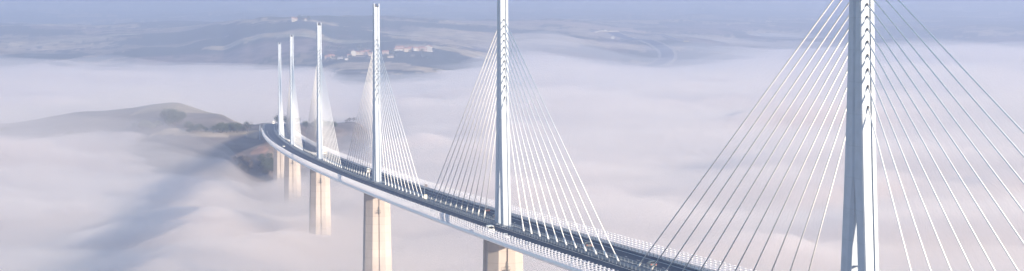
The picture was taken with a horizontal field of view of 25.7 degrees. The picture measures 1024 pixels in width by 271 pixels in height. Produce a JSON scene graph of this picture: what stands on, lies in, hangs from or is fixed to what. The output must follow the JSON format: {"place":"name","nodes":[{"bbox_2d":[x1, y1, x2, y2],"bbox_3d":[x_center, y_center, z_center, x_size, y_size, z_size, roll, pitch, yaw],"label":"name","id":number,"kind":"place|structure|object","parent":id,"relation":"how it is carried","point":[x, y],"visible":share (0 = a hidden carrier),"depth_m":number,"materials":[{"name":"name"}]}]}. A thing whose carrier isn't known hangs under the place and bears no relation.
{"place":"outdoors","nodes":[
{"label":"outdoors","id":0,"kind":"place"},
{"bbox_2d":[263,123,390,130],"bbox_3d":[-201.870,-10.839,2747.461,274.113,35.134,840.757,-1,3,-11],"label":"motorway","id":1,"kind":"structure","parent":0,"point":[269,127],"depth_m":2397.40,"materials":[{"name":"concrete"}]},
{"bbox_2d":[0,0,1023,270],"bbox_3d":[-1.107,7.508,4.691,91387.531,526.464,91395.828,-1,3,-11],"label":"ground","id":2,"kind":"structure","parent":0,"point":[114,190],"depth_m":3855.21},
{"bbox_2d":[169,115,179,125],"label":"oak tree","id":3,"kind":"object","parent":2,"relation":"on","point":[175,119],"visible":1,"depth_m":2342.09,"materials":[{"name":"green plant"}]},
{"bbox_2d":[233,123,242,129],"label":"oak tree","id":4,"kind":"object","parent":2,"relation":"on","point":[237,125],"visible":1,"depth_m":2305.13,"materials":[{"name":"green plant"}]},
{"bbox_2d":[242,121,251,131],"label":"oak tree","id":5,"kind":"object","parent":2,"relation":"on","point":[248,126],"visible":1,"depth_m":2315.89,"materials":[{"name":"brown plant"}]},
{"bbox_2d":[273,148,283,198],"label":"bridge pier","id":6,"kind":"structure","parent":2,"relation":"on","point":[278,172],"depth_m":2103.88,"materials":[{"name":"concrete"}]},
{"bbox_2d":[283,155,303,270],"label":"bridge pier","id":7,"kind":"structure","parent":2,"relation":"on","point":[292,248],"depth_m":1765.91,"materials":[{"name":"concrete"}]},
{"bbox_2d":[309,169,331,270],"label":"bridge pier","id":8,"kind":"structure","parent":2,"relation":"on","point":[320,251],"depth_m":1427.01,"materials":[{"name":"concrete"}]},
{"bbox_2d":[360,50,367,54],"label":"village house","id":9,"kind":"structure","parent":2,"relation":"on","point":[363,52],"depth_m":5016.60,"materials":[{"name":"beige"}]},
{"bbox_2d":[363,193,391,270],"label":"bridge pier","id":10,"kind":"structure","parent":2,"relation":"on","point":[377,255],"depth_m":1089.11,"materials":[{"name":"concrete"}]},
{"bbox_2d":[403,47,410,51],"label":"village house","id":11,"kind":"structure","parent":2,"relation":"on","point":[406,49],"depth_m":5082.02,"materials":[{"name":"beige"}]},
{"bbox_2d":[418,46,426,50],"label":"village house","id":12,"kind":"structure","parent":2,"relation":"on","point":[423,47],"depth_m":5156.87,"materials":[{"name":"beige"}]},
{"bbox_2d":[425,45,432,51],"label":"village house","id":13,"kind":"structure","parent":2,"relation":"on","point":[429,48],"depth_m":5156.45,"materials":[{"name":"grey"}]},
{"bbox_2d":[483,239,522,270],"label":"bridge pier","id":14,"kind":"structure","parent":2,"relation":"on","point":[496,257],"depth_m":752.25,"materials":[{"name":"concrete"}]},
{"bbox_2d":[262,129,752,270],"bbox_3d":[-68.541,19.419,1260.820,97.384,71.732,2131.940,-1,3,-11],"label":"bridge deck","id":15,"kind":"structure","parent":2,"relation":"on","point":[560,253],"depth_m":747.87,"materials":[{"name":"paint"}]},
{"bbox_2d":[278,42,284,138],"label":"cable stayed pylon","id":16,"kind":"object","parent":15,"relation":"on","point":[280,121],"visible":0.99,"depth_m":2102.48,"materials":[{"name":"silver metal"}]},
{"bbox_2d":[285,36,302,150],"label":"cable stayed pylon","id":17,"kind":"object","parent":15,"relation":"on","point":[291,124],"visible":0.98,"depth_m":1763.39,"materials":[{"name":"silver metal"}]},
{"bbox_2d":[304,23,341,167],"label":"cable stayed pylon","id":18,"kind":"object","parent":15,"relation":"on","point":[319,123],"visible":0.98,"depth_m":1425.26,"materials":[{"name":"silver metal"}]},
{"bbox_2d":[345,3,422,197],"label":"cable stayed pylon","id":19,"kind":"object","parent":15,"relation":"on","point":[376,141],"visible":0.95,"depth_m":1088.06,"materials":[{"name":"silver metal"}]},
{"bbox_2d":[486,225,494,232],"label":"delivery van","id":20,"kind":"object","parent":15,"relation":"on","point":[490,227],"visible":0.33,"depth_m":719.32,"materials":[{"name":"white paint"}]},
{"bbox_2d":[430,0,618,261],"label":"cable stayed pylon","id":21,"kind":"object","parent":15,"relation":"on","point":[502,185],"visible":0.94,"depth_m":751.92,"materials":[{"name":"silver metal"}]},
{"bbox_2d":[584,242,591,246],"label":"travelling car","id":22,"kind":"object","parent":15,"relation":"on","point":[588,244],"visible":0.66,"depth_m":655.50,"materials":[{"name":"grey paint"}]},
{"bbox_2d":[646,261,656,266],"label":"travelling car","id":23,"kind":"object","parent":15,"relation":"on","point":[651,263],"visible":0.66,"depth_m":585.19,"materials":[{"name":"grey paint"}]},
{"bbox_2d":[636,0,1023,270],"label":"cable stayed pylon","id":24,"kind":"object","parent":15,"relation":"on","point":[860,250],"visible":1,"depth_m":417.31,"materials":[{"name":"white metal"}]},
{"bbox_2d":[589,30,688,41],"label":"side road bank","id":25,"kind":"structure","parent":0,"point":[645,34],"depth_m":6963.22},
{"bbox_2d":[591,30,686,40],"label":"side road","id":26,"kind":"structure","parent":0,"point":[639,33],"depth_m":6948.92,"materials":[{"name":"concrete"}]},
{"bbox_2d":[608,32,673,67],"bbox_3d":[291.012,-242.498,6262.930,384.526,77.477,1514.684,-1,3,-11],"label":"road","id":27,"kind":"structure","parent":0,"point":[667,54],"depth_m":6116.84,"materials":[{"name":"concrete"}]},
{"bbox_2d":[606,33,676,68],"bbox_3d":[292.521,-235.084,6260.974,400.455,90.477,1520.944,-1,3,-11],"label":"road embankment","id":28,"kind":"structure","parent":0,"point":[659,55],"depth_m":6092.90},
{"bbox_2d":[788,0,945,1],"label":"sky","id":29,"kind":"structure","parent":0,"point":[788,0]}
]}

